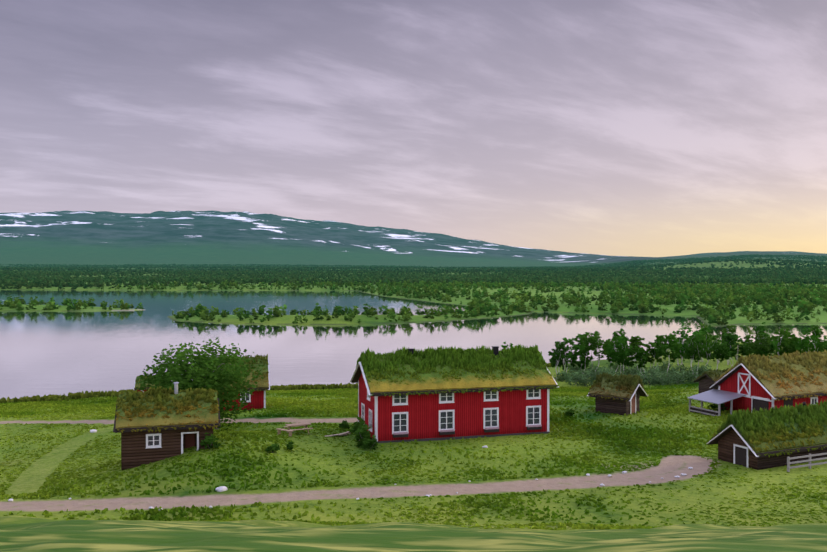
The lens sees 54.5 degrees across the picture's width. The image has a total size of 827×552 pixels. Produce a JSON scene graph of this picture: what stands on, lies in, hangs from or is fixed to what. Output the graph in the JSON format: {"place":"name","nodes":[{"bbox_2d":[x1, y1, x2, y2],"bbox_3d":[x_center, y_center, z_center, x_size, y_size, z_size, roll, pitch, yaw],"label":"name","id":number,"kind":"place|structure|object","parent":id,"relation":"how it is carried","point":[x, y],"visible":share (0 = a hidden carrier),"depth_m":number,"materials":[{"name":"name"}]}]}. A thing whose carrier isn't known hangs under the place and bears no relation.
{"place":"outdoors","nodes":[
{"label":"outdoors","id":0,"kind":"place"},
{"bbox_2d":[0,210,826,551],"bbox_3d":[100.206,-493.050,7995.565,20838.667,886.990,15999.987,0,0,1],"label":"terrain","id":1,"kind":"structure","parent":0,"point":[114,238],"depth_m":52.13,"materials":[{"name":"green plant"}]},
{"bbox_2d":[133,375,161,391],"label":"house","id":2,"kind":"structure","parent":1,"relation":"on","point":[138,380],"depth_m":101.76,"materials":[{"name":"green plant"}]},
{"bbox_2d":[113,382,220,469],"bbox_3d":[-16.740,10.908,54.943,6.719,7.270,5.620,0,1,-16],"label":"brown cabin","id":3,"kind":"object","parent":1,"relation":"on","point":[151,425],"visible":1,"depth_m":53.08,"materials":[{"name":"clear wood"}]},
{"bbox_2d":[136,337,265,429],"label":"tree","id":4,"kind":"object","parent":1,"relation":"on","point":[200,371],"visible":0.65,"depth_m":65.85,"materials":[{"name":"green plant"}]},
{"bbox_2d":[216,486,227,491],"bbox_3d":[-11.266,12.512,47.071,0.758,0.380,0.542,0,1,-40],"label":"stone","id":5,"kind":"object","parent":1,"relation":"on","point":[221,489],"visible":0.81,"depth_m":46.93,"materials":[{"name":"white stone"}]},
{"bbox_2d":[214,354,269,410],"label":"red cabin","id":6,"kind":"object","parent":1,"relation":"on","point":[256,399],"visible":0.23,"depth_m":79.37,"materials":[{"name":"plant"}]},
{"bbox_2d":[0,362,551,402],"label":"shore sedge","id":7,"kind":"object","parent":1,"relation":"on","point":[82,394],"visible":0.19,"depth_m":106.75,"materials":[{"name":"green plant"}]},
{"bbox_2d":[276,422,312,435],"bbox_3d":[-9.412,12.130,63.302,2.430,0.782,3.481,0,1,33],"label":"picnic table","id":8,"kind":"object","parent":1,"relation":"on","point":[304,424],"visible":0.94,"depth_m":63.32,"materials":[{"name":"brown wood"}]},
{"bbox_2d":[325,431,350,436],"bbox_3d":[-5.705,12.486,63.380,2.558,0.195,0.988,0,1,-32],"label":"log","id":9,"kind":"object","parent":1,"relation":"on","point":[344,433],"visible":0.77,"depth_m":63.22,"materials":[{"name":"brown wood"}]},
{"bbox_2d":[0,383,826,529],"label":"meadow grass","id":10,"kind":"structure","parent":1,"relation":"on","point":[18,410],"depth_m":54.35,"materials":[{"name":"green plant"}]},
{"bbox_2d":[0,280,826,333],"bbox_3d":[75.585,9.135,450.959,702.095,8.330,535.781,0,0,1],"label":"forest trees","id":11,"kind":"object","parent":1,"relation":"on","point":[764,296],"visible":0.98,"depth_m":346.33,"materials":[{"name":"green plant"}]},
{"bbox_2d":[0,267,826,289],"bbox_3d":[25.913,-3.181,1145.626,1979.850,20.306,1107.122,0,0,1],"label":"forest trees","id":12,"kind":"object","parent":1,"relation":"on","point":[19,279],"visible":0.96,"depth_m":1084.37,"materials":[{"name":"green plant"}]},
{"bbox_2d":[0,254,826,272],"bbox_3d":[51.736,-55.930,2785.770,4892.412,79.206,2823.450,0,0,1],"label":"forest trees","id":13,"kind":"object","parent":1,"relation":"on","point":[617,266],"visible":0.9,"depth_m":2303.04,"materials":[{"name":"green plant"}]},
{"bbox_2d":[350,344,558,442],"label":"house","id":14,"kind":"structure","parent":1,"relation":"on","point":[412,394],"depth_m":63.30,"materials":[{"name":"red wood"}]},
{"bbox_2d":[198,403,727,452],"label":"bushes","id":15,"kind":"object","parent":1,"relation":"on","point":[363,439],"visible":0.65,"depth_m":59.39,"materials":[{"name":"green plant"}]},
{"bbox_2d":[587,372,647,414],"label":"log hut","id":16,"kind":"object","parent":1,"relation":"on","point":[621,394],"visible":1,"depth_m":74.01,"materials":[{"name":"brown wood"}]},
{"bbox_2d":[553,359,715,386],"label":"willow shrubs","id":17,"kind":"object","parent":1,"relation":"on","point":[674,376],"visible":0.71,"depth_m":115.17,"materials":[{"name":"green plant"}]},
{"bbox_2d":[501,324,826,368],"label":"trees","id":18,"kind":"object","parent":1,"relation":"on","point":[757,344],"visible":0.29,"depth_m":124.07,"materials":[{"name":"green plant"}]},
{"bbox_2d":[548,328,796,379],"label":"trees","id":19,"kind":"object","parent":1,"relation":"on","point":[556,354],"visible":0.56,"depth_m":126.08,"materials":[{"name":"green plant"}]},
{"bbox_2d":[556,331,796,378],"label":"trees","id":20,"kind":"object","parent":1,"relation":"on","point":[722,353],"visible":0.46,"depth_m":119.50,"materials":[{"name":"green plant"}]},
{"bbox_2d":[576,325,809,369],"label":"trees","id":21,"kind":"object","parent":1,"relation":"on","point":[731,338],"visible":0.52,"depth_m":125.27,"materials":[{"name":"green plant"}]},
{"bbox_2d":[581,322,826,375],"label":"trees","id":22,"kind":"object","parent":1,"relation":"on","point":[594,342],"visible":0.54,"depth_m":121.11,"materials":[{"name":"green plant"}]},
{"bbox_2d":[694,368,728,392],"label":"shed","id":23,"kind":"structure","parent":1,"relation":"on","point":[706,380],"depth_m":83.50,"materials":[{"name":"brown wood"}]},
{"bbox_2d":[605,325,826,373],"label":"trees","id":24,"kind":"object","parent":1,"relation":"on","point":[620,355],"visible":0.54,"depth_m":118.33,"materials":[{"name":"green plant"}]},
{"bbox_2d":[687,350,826,415],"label":"barn","id":25,"kind":"structure","parent":1,"relation":"on","point":[753,381],"depth_m":72.72,"materials":[{"name":"red wood"}]},
{"bbox_2d":[706,399,826,471],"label":"outbuilding","id":26,"kind":"structure","parent":1,"relation":"on","point":[787,436],"depth_m":54.32,"materials":[{"name":"green plant"}]},
{"bbox_2d":[0,290,826,399],"bbox_3d":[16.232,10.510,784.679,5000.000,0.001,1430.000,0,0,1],"label":"lake","id":27,"kind":"structure","parent":0,"point":[43,353],"depth_m":211.62,"materials":[{"name":"liquid"}]},
{"bbox_2d":[0,0,826,256],"label":"sky","id":28,"kind":"structure","parent":0,"point":[638,128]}
]}

